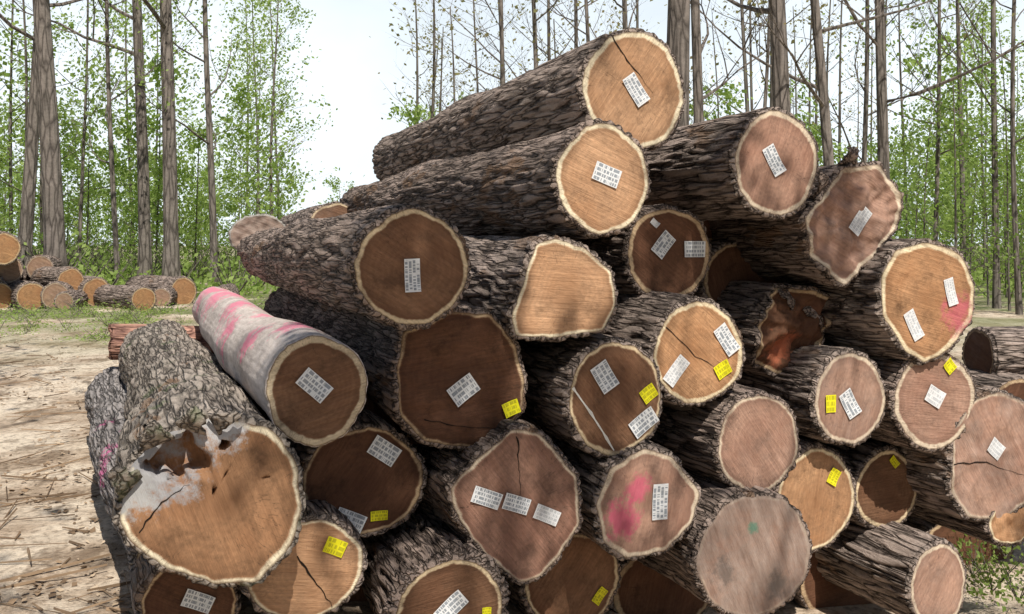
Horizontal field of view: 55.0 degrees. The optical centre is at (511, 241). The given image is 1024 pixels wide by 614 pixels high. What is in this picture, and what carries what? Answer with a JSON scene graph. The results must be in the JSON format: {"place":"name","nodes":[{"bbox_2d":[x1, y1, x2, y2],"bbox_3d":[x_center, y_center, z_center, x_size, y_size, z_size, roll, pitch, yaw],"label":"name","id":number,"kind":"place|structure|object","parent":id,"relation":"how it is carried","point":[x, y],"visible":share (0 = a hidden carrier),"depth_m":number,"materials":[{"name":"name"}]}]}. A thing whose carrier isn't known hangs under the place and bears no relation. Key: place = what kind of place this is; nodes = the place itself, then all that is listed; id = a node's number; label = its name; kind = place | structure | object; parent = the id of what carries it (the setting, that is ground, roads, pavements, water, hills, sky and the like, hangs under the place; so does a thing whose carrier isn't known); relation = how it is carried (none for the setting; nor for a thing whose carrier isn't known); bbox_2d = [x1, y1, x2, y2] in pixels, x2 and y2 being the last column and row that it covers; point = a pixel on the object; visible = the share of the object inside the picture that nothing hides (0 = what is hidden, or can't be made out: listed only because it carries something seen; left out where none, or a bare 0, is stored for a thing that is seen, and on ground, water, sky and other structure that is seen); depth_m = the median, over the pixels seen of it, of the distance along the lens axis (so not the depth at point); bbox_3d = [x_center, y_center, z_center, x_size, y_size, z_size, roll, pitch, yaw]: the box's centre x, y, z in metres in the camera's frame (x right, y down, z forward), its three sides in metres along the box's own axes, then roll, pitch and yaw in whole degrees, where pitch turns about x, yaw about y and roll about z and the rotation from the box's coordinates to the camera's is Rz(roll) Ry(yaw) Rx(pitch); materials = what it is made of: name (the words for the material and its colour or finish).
{"place":"outdoors","nodes":[
{"label":"outdoors","id":0,"kind":"place"},
{"bbox_2d":[0,246,1023,613],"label":"forest ground","id":1,"kind":"structure","parent":0,"point":[20,436],"depth_m":7.81,"materials":[{"name":"beige soil"}]},
{"bbox_2d":[0,282,12,307],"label":"sawn log","id":2,"kind":"object","parent":1,"relation":"on","point":[5,293],"visible":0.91,"depth_m":26.33,"materials":[{"name":"brown wood"}]},
{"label":"sawn log","id":3,"kind":"object","parent":2,"relation":"on","visible":0},
{"bbox_2d":[0,259,24,283],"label":"sawn log","id":4,"kind":"object","parent":3,"relation":"on","point":[12,272],"visible":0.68,"depth_m":27.19,"materials":[{"name":"brown wood"}]},
{"bbox_2d":[0,231,21,265],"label":"sawn log","id":5,"kind":"object","parent":4,"relation":"on","point":[10,247],"visible":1,"depth_m":25.70,"materials":[{"name":"brown wood"}]},
{"bbox_2d":[9,280,43,309],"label":"sawn log","id":6,"kind":"object","parent":1,"relation":"on","point":[26,290],"visible":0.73,"depth_m":26.22,"materials":[{"name":"brown wood"}]},
{"bbox_2d":[0,0,81,265],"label":"oak tree","id":7,"kind":"object","parent":1,"relation":"on","point":[27,214],"visible":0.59,"depth_m":32.90,"materials":[{"name":"brown plant"}]},
{"bbox_2d":[32,0,67,266],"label":"oak tree","id":8,"kind":"object","parent":1,"relation":"on","point":[54,242],"visible":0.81,"depth_m":29.73,"materials":[{"name":"brown plant"}]},
{"bbox_2d":[40,281,73,308],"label":"sawn log","id":9,"kind":"object","parent":1,"relation":"on","point":[50,291],"visible":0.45,"depth_m":26.28,"materials":[{"name":"brown wood"}]},
{"bbox_2d":[20,266,84,289],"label":"sawn log","id":10,"kind":"object","parent":9,"relation":"on","point":[73,277],"visible":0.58,"depth_m":27.11,"materials":[{"name":"brown wood"}]},
{"bbox_2d":[25,254,67,277],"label":"sawn log","id":11,"kind":"object","parent":10,"relation":"on","point":[34,262],"visible":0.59,"depth_m":28.10,"materials":[{"name":"brown wood"}]},
{"bbox_2d":[54,289,88,309],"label":"sawn log","id":12,"kind":"object","parent":1,"relation":"on","point":[70,296],"visible":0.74,"depth_m":25.73,"materials":[{"name":"brown wood"}]},
{"bbox_2d":[7,0,152,275],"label":"oak tree","id":13,"kind":"object","parent":1,"relation":"on","point":[144,262],"visible":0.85,"depth_m":35.79,"materials":[{"name":"brown plant"}]},
{"bbox_2d":[7,0,158,265],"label":"young tree","id":14,"kind":"object","parent":1,"relation":"on","point":[86,83],"visible":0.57,"depth_m":41.94,"materials":[{"name":"green plant"}]},
{"bbox_2d":[77,276,108,305],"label":"sawn log","id":15,"kind":"object","parent":1,"relation":"on","point":[89,285],"visible":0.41,"depth_m":27.16,"materials":[{"name":"brown wood"}]},
{"bbox_2d":[93,284,156,310],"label":"sawn log","id":16,"kind":"object","parent":1,"relation":"on","point":[107,293],"visible":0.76,"depth_m":25.96,"materials":[{"name":"brown wood"}]},
{"bbox_2d":[0,331,253,613],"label":"leaf litter","id":17,"kind":"object","parent":1,"relation":"on","point":[95,587],"visible":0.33,"depth_m":6.57,"materials":[{"name":"brown plant"}]},
{"bbox_2d":[55,0,202,284],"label":"young tree","id":18,"kind":"object","parent":1,"relation":"on","point":[108,113],"visible":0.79,"depth_m":36.90,"materials":[{"name":"green plant"}]},
{"bbox_2d":[0,294,269,344],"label":"grass tufts","id":19,"kind":"object","parent":1,"relation":"on","point":[78,311],"visible":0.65,"depth_m":22.69,"materials":[{"name":"green plant"}]},
{"bbox_2d":[125,275,196,303],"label":"sawn log","id":20,"kind":"object","parent":1,"relation":"on","point":[185,287],"visible":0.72,"depth_m":28.37,"materials":[{"name":"brown wood"}]},
{"bbox_2d":[108,323,214,359],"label":"sawn log","id":21,"kind":"object","parent":1,"relation":"on","point":[119,333],"visible":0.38,"depth_m":9.14,"materials":[{"name":"brown wood"}]},
{"bbox_2d":[143,0,180,276],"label":"oak tree","id":22,"kind":"object","parent":1,"relation":"on","point":[171,260],"visible":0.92,"depth_m":33.77,"materials":[{"name":"brown plant"}]},
{"bbox_2d":[84,366,240,589],"bbox_3d":[-2.655,1.504,7.089,0.721,0.662,5.204,0,0,-26],"label":"sawn log","id":23,"kind":"object","parent":1,"relation":"on","point":[105,398],"visible":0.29,"depth_m":6.87,"materials":[{"name":"grey wood"}]},
{"bbox_2d":[154,285,176,305],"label":"sawn log","id":24,"kind":"object","parent":1,"relation":"on","point":[164,294],"visible":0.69,"depth_m":26.95,"materials":[{"name":"brown wood"}]},
{"bbox_2d":[129,555,240,613],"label":"sawn log","id":25,"kind":"object","parent":1,"relation":"on","point":[154,590],"visible":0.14,"depth_m":4.33,"materials":[{"name":"brown wood"}]},
{"bbox_2d":[108,319,305,588],"bbox_3d":[-2.245,1.055,6.638,0.812,0.770,5.673,0,0,-22],"label":"sawn log","id":26,"kind":"object","parent":25,"relation":"on","point":[205,476],"visible":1,"depth_m":4.11,"materials":[{"name":"brown wood"}]},
{"bbox_2d":[192,286,367,446],"bbox_3d":[-1.889,0.662,6.958,0.509,0.511,5.617,0,0,-22],"label":"sawn log","id":27,"kind":"object","parent":26,"relation":"on","point":[303,384],"visible":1,"depth_m":4.41,"materials":[{"name":"grey wood"}]},
{"bbox_2d":[97,0,291,282],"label":"young tree","id":28,"kind":"object","parent":1,"relation":"on","point":[209,142],"visible":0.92,"depth_m":35.87,"materials":[{"name":"green plant"}]},
{"bbox_2d":[218,283,239,294],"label":"sawn log","id":29,"kind":"object","parent":1,"relation":"on","point":[232,287],"visible":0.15,"depth_m":26.91,"materials":[{"name":"grey wood"}]},
{"bbox_2d":[228,213,285,249],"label":"sawn log","id":30,"kind":"object","parent":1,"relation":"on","point":[243,227],"visible":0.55,"depth_m":9.89,"materials":[{"name":"brown wood"}]},
{"bbox_2d":[213,0,337,213],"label":"young tree","id":31,"kind":"object","parent":1,"relation":"on","point":[273,75],"visible":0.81,"depth_m":44.46,"materials":[{"name":"green plant"}]},
{"bbox_2d":[240,499,367,613],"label":"sawn log","id":32,"kind":"object","parent":1,"relation":"on","point":[321,568],"visible":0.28,"depth_m":4.46,"materials":[{"name":"brown wood"}]},
{"bbox_2d":[238,383,426,537],"bbox_3d":[-1.613,1.185,7.086,0.702,0.608,4.819,0,0,-22],"label":"sawn log","id":33,"kind":"object","parent":32,"relation":"on","point":[366,474],"visible":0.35,"depth_m":4.87,"materials":[{"name":"brown wood"}]},
{"bbox_2d":[280,201,348,224],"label":"sawn log","id":34,"kind":"object","parent":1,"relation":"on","point":[332,209],"visible":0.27,"depth_m":9.81,"materials":[{"name":"brown wood"}]},
{"bbox_2d":[349,586,366,600],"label":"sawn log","id":35,"kind":"object","parent":1,"relation":"on","point":[359,595],"visible":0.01,"depth_m":5.28,"materials":[{"name":"brown wood"}]},
{"bbox_2d":[360,508,509,613],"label":"sawn log","id":36,"kind":"object","parent":1,"relation":"on","point":[420,561],"visible":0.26,"depth_m":4.68,"materials":[{"name":"brown wood"}]},
{"bbox_2d":[417,418,582,585],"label":"sawn log","id":37,"kind":"object","parent":36,"relation":"on","point":[506,494],"visible":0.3,"depth_m":4.87,"materials":[{"name":"brown wood"}]},
{"bbox_2d":[363,392,400,429],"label":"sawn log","id":38,"kind":"object","parent":37,"relation":"on","point":[371,406],"visible":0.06,"depth_m":5.50,"materials":[{"name":"brown wood"}]},
{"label":"sawn log","id":39,"kind":"object","parent":36,"relation":"on","visible":0},
{"bbox_2d":[263,288,527,451],"bbox_3d":[-1.112,0.680,7.132,0.764,0.768,4.822,0,0,-22],"label":"sawn log","id":40,"kind":"object","parent":39,"relation":"on","point":[456,379],"visible":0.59,"depth_m":4.92,"materials":[{"name":"brown wood"}]},
{"bbox_2d":[237,204,471,330],"bbox_3d":[-1.465,0.117,7.072,0.627,0.596,5.516,0,0,-22],"label":"sawn log","id":41,"kind":"object","parent":40,"relation":"on","point":[404,267],"visible":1,"depth_m":4.57,"materials":[{"name":"brown wood"}]},
{"bbox_2d":[419,0,530,113],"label":"young tree","id":42,"kind":"object","parent":1,"relation":"on","point":[474,79],"visible":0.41,"depth_m":35.94,"materials":[{"name":"green plant"}]},
{"bbox_2d":[378,0,621,107],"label":"young tree","id":43,"kind":"object","parent":1,"relation":"on","point":[501,61],"visible":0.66,"depth_m":29.90,"materials":[{"name":"green plant"}]},
{"bbox_2d":[0,23,1023,280],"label":"distant saplings","id":44,"kind":"object","parent":1,"relation":"on","point":[196,231],"visible":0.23,"depth_m":44.09,"materials":[{"name":"green plant"}]},
{"bbox_2d":[0,0,1023,280],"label":"distant leafing forest","id":45,"kind":"object","parent":1,"relation":"on","point":[26,44],"visible":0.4,"depth_m":54.28,"materials":[{"name":"green plant"}]},
{"bbox_2d":[13,214,1023,298],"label":"undergrowth","id":46,"kind":"object","parent":1,"relation":"on","point":[102,266],"visible":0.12,"depth_m":35.95,"materials":[{"name":"green plant"}]},
{"bbox_2d":[450,0,590,96],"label":"young tree","id":47,"kind":"object","parent":1,"relation":"on","point":[576,9],"visible":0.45,"depth_m":32.95,"materials":[{"name":"green plant"}]},
{"bbox_2d":[423,0,666,100],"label":"young tree","id":48,"kind":"object","parent":1,"relation":"on","point":[534,26],"visible":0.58,"depth_m":31.91,"materials":[{"name":"green plant"}]},
{"bbox_2d":[502,530,621,613],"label":"sawn log","id":49,"kind":"object","parent":1,"relation":"on","point":[583,576],"visible":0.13,"depth_m":5.39,"materials":[{"name":"brown wood"}]},
{"bbox_2d":[535,426,702,560],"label":"sawn log","id":50,"kind":"object","parent":49,"relation":"on","point":[641,500],"visible":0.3,"depth_m":5.13,"materials":[{"name":"brown wood"}]},
{"bbox_2d":[516,333,663,457],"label":"sawn log","id":51,"kind":"object","parent":50,"relation":"on","point":[598,395],"visible":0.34,"depth_m":5.15,"materials":[{"name":"brown wood"}]},
{"bbox_2d":[460,234,618,342],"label":"sawn log","id":52,"kind":"object","parent":51,"relation":"on","point":[549,288],"visible":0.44,"depth_m":5.03,"materials":[{"name":"brown wood"}]},
{"bbox_2d":[339,118,651,239],"bbox_3d":[-0.555,-0.322,7.665,0.630,0.630,5.615,0,0,-22],"label":"sawn log","id":53,"kind":"object","parent":52,"relation":"on","point":[587,179],"visible":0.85,"depth_m":5.28,"materials":[{"name":"brown wood"}]},
{"bbox_2d":[372,27,685,180],"bbox_3d":[-0.271,-0.844,7.932,0.722,0.726,5.215,0,0,-22],"label":"sawn log","id":54,"kind":"object","parent":53,"relation":"on","point":[630,80],"visible":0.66,"depth_m":5.65,"materials":[{"name":"brown wood"}]},
{"bbox_2d":[532,0,710,93],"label":"young tree","id":55,"kind":"object","parent":1,"relation":"on","point":[587,23],"visible":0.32,"depth_m":29.92,"materials":[{"name":"green plant"}]},
{"bbox_2d":[252,0,1023,236],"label":"distant forest","id":56,"kind":"object","parent":1,"relation":"on","point":[547,52],"visible":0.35,"depth_m":50.60,"materials":[{"name":"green plant"}]},
{"bbox_2d":[609,560,709,613],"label":"sawn log","id":57,"kind":"object","parent":1,"relation":"on","point":[643,589],"visible":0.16,"depth_m":6.03,"materials":[{"name":"brown wood"}]},
{"bbox_2d":[555,0,769,119],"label":"young tree","id":58,"kind":"object","parent":1,"relation":"on","point":[624,10],"visible":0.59,"depth_m":31.90,"materials":[{"name":"green plant"}]},
{"bbox_2d":[667,0,689,126],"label":"oak tree","id":59,"kind":"object","parent":1,"relation":"on","point":[678,28],"visible":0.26,"depth_m":19.85,"materials":[{"name":"brown plant"}]},
{"bbox_2d":[637,470,812,613],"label":"sawn log","id":60,"kind":"object","parent":1,"relation":"on","point":[739,550],"visible":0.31,"depth_m":5.32,"materials":[{"name":"brown wood"}]},
{"bbox_2d":[649,384,800,490],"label":"sawn log","id":61,"kind":"object","parent":60,"relation":"on","point":[739,435],"visible":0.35,"depth_m":5.48,"materials":[{"name":"brown wood"}]},
{"bbox_2d":[600,291,745,406],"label":"sawn log","id":62,"kind":"object","parent":61,"relation":"on","point":[693,346],"visible":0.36,"depth_m":5.36,"materials":[{"name":"brown wood"}]},
{"bbox_2d":[574,204,711,295],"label":"sawn log","id":63,"kind":"object","parent":62,"relation":"on","point":[661,247],"visible":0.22,"depth_m":5.82,"materials":[{"name":"brown wood"}]},
{"bbox_2d":[690,0,770,123],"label":"young tree","id":64,"kind":"object","parent":1,"relation":"on","point":[698,96],"visible":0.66,"depth_m":21.90,"materials":[{"name":"brown plant"}]},
{"bbox_2d":[727,0,790,112],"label":"oak tree","id":65,"kind":"object","parent":1,"relation":"on","point":[780,78],"visible":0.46,"depth_m":21.81,"materials":[{"name":"brown plant"}]},
{"bbox_2d":[689,0,853,123],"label":"young tree","id":66,"kind":"object","parent":1,"relation":"on","point":[767,45],"visible":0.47,"depth_m":29.99,"materials":[{"name":"brown plant"}]},
{"bbox_2d":[700,0,932,165],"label":"young tree","id":67,"kind":"object","parent":1,"relation":"on","point":[822,96],"visible":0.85,"depth_m":22.86,"materials":[{"name":"brown plant"}]},
{"bbox_2d":[791,552,872,608],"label":"sawn log","id":68,"kind":"object","parent":1,"relation":"on","point":[816,589],"visible":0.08,"depth_m":6.62,"materials":[{"name":"brown wood"}]},
{"bbox_2d":[774,435,856,553],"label":"sawn log","id":69,"kind":"object","parent":68,"relation":"on","point":[816,487],"visible":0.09,"depth_m":5.94,"materials":[{"name":"brown wood"}]},
{"bbox_2d":[736,345,885,447],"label":"sawn log","id":70,"kind":"object","parent":69,"relation":"on","point":[833,395],"visible":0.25,"depth_m":5.86,"materials":[{"name":"brown wood"}]},
{"bbox_2d":[716,281,832,377],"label":"sawn log","id":71,"kind":"object","parent":70,"relation":"on","point":[777,324],"visible":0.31,"depth_m":6.08,"materials":[{"name":"brown wood"}]},
{"bbox_2d":[690,240,778,302],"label":"sawn log","id":72,"kind":"object","parent":71,"relation":"on","point":[727,263],"visible":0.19,"depth_m":6.45,"materials":[{"name":"brown wood"}]},
{"bbox_2d":[704,220,711,240],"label":"sawn log","id":73,"kind":"object","parent":72,"relation":"on","point":[708,232],"visible":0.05,"depth_m":6.73,"materials":[{"name":"brown wood"}]},
{"bbox_2d":[644,106,818,221],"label":"sawn log","id":74,"kind":"object","parent":73,"relation":"on","point":[760,164],"visible":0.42,"depth_m":5.65,"materials":[{"name":"brown wood"}]},
{"bbox_2d":[708,146,903,288],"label":"sawn log","id":75,"kind":"object","parent":71,"relation":"on","point":[839,228],"visible":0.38,"depth_m":5.93,"materials":[{"name":"brown wood"}]},
{"bbox_2d":[770,0,978,162],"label":"young tree","id":76,"kind":"object","parent":1,"relation":"on","point":[865,112],"visible":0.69,"depth_m":27.98,"materials":[{"name":"brown plant"}]},
{"bbox_2d":[815,521,966,613],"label":"sawn log","id":77,"kind":"object","parent":1,"relation":"on","point":[894,567],"visible":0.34,"depth_m":5.99,"materials":[{"name":"brown wood"}]},
{"bbox_2d":[804,437,917,528],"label":"sawn log","id":78,"kind":"object","parent":77,"relation":"on","point":[886,493],"visible":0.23,"depth_m":6.29,"materials":[{"name":"brown wood"}]},
{"bbox_2d":[868,353,976,453],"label":"sawn log","id":79,"kind":"object","parent":78,"relation":"on","point":[928,405],"visible":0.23,"depth_m":6.01,"materials":[{"name":"brown wood"}]},
{"bbox_2d":[779,238,974,365],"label":"sawn log","id":80,"kind":"object","parent":79,"relation":"on","point":[912,301],"visible":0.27,"depth_m":5.95,"materials":[{"name":"brown wood"}]},
{"bbox_2d":[822,0,990,260],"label":"young tree","id":81,"kind":"object","parent":1,"relation":"on","point":[961,165],"visible":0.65,"depth_m":29.89,"materials":[{"name":"green plant"}]},
{"bbox_2d":[798,0,1023,240],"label":"young tree","id":82,"kind":"object","parent":1,"relation":"on","point":[937,172],"visible":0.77,"depth_m":26.97,"materials":[{"name":"brown plant"}]},
{"bbox_2d":[844,0,1023,238],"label":"young tree","id":83,"kind":"object","parent":1,"relation":"on","point":[879,42],"visible":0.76,"depth_m":23.82,"materials":[{"name":"brown plant"}]},
{"bbox_2d":[867,0,1006,308],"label":"young tree","id":84,"kind":"object","parent":1,"relation":"on","point":[996,292],"visible":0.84,"depth_m":25.88,"materials":[{"name":"brown plant"}]},
{"bbox_2d":[855,35,1023,310],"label":"forest saplings","id":85,"kind":"object","parent":1,"relation":"on","point":[1004,172],"visible":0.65,"depth_m":26.17,"materials":[{"name":"green plant"}]},
{"bbox_2d":[891,0,1023,314],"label":"young tree","id":86,"kind":"object","parent":1,"relation":"on","point":[1018,289],"visible":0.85,"depth_m":23.96,"materials":[{"name":"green plant"}]},
{"bbox_2d":[901,516,1013,564],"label":"sawn log","id":87,"kind":"object","parent":1,"relation":"on","point":[948,534],"visible":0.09,"depth_m":7.58,"materials":[{"name":"brown wood"}]},
{"bbox_2d":[910,505,1023,546],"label":"sawn log","id":88,"kind":"object","parent":87,"relation":"on","point":[1006,530],"visible":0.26,"depth_m":6.26,"materials":[{"name":"brown wood"}]},
{"bbox_2d":[867,385,1023,521],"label":"sawn log","id":89,"kind":"object","parent":88,"relation":"on","point":[975,472],"visible":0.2,"depth_m":6.19,"materials":[{"name":"brown wood"}]},
{"bbox_2d":[952,530,1023,611],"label":"weeds","id":90,"kind":"object","parent":1,"relation":"on","point":[1004,577],"visible":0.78,"depth_m":6.62,"materials":[{"name":"green plant"}]},
{"bbox_2d":[0,0,1023,245],"label":"sky","id":91,"kind":"structure","parent":0,"point":[350,62],"materials":[{"name":"white"}]},
{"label":"sawn log","id":92,"kind":"object","parent":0,"visible":0},
{"bbox_2d":[967,367,1023,398],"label":"sawn log","id":93,"kind":"object","parent":92,"relation":"on","point":[1013,383],"visible":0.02,"depth_m":7.29,"materials":[{"name":"brown wood"}]},
{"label":"sawn log","id":94,"kind":"object","parent":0,"visible":0},
{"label":"sawn log","id":95,"kind":"object","parent":94,"relation":"on","visible":0},
{"bbox_2d":[962,326,1023,373],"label":"sawn log","id":96,"kind":"object","parent":95,"relation":"on","point":[995,350],"visible":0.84,"depth_m":7.47,"materials":[{"name":"brown wood"}]}
]}

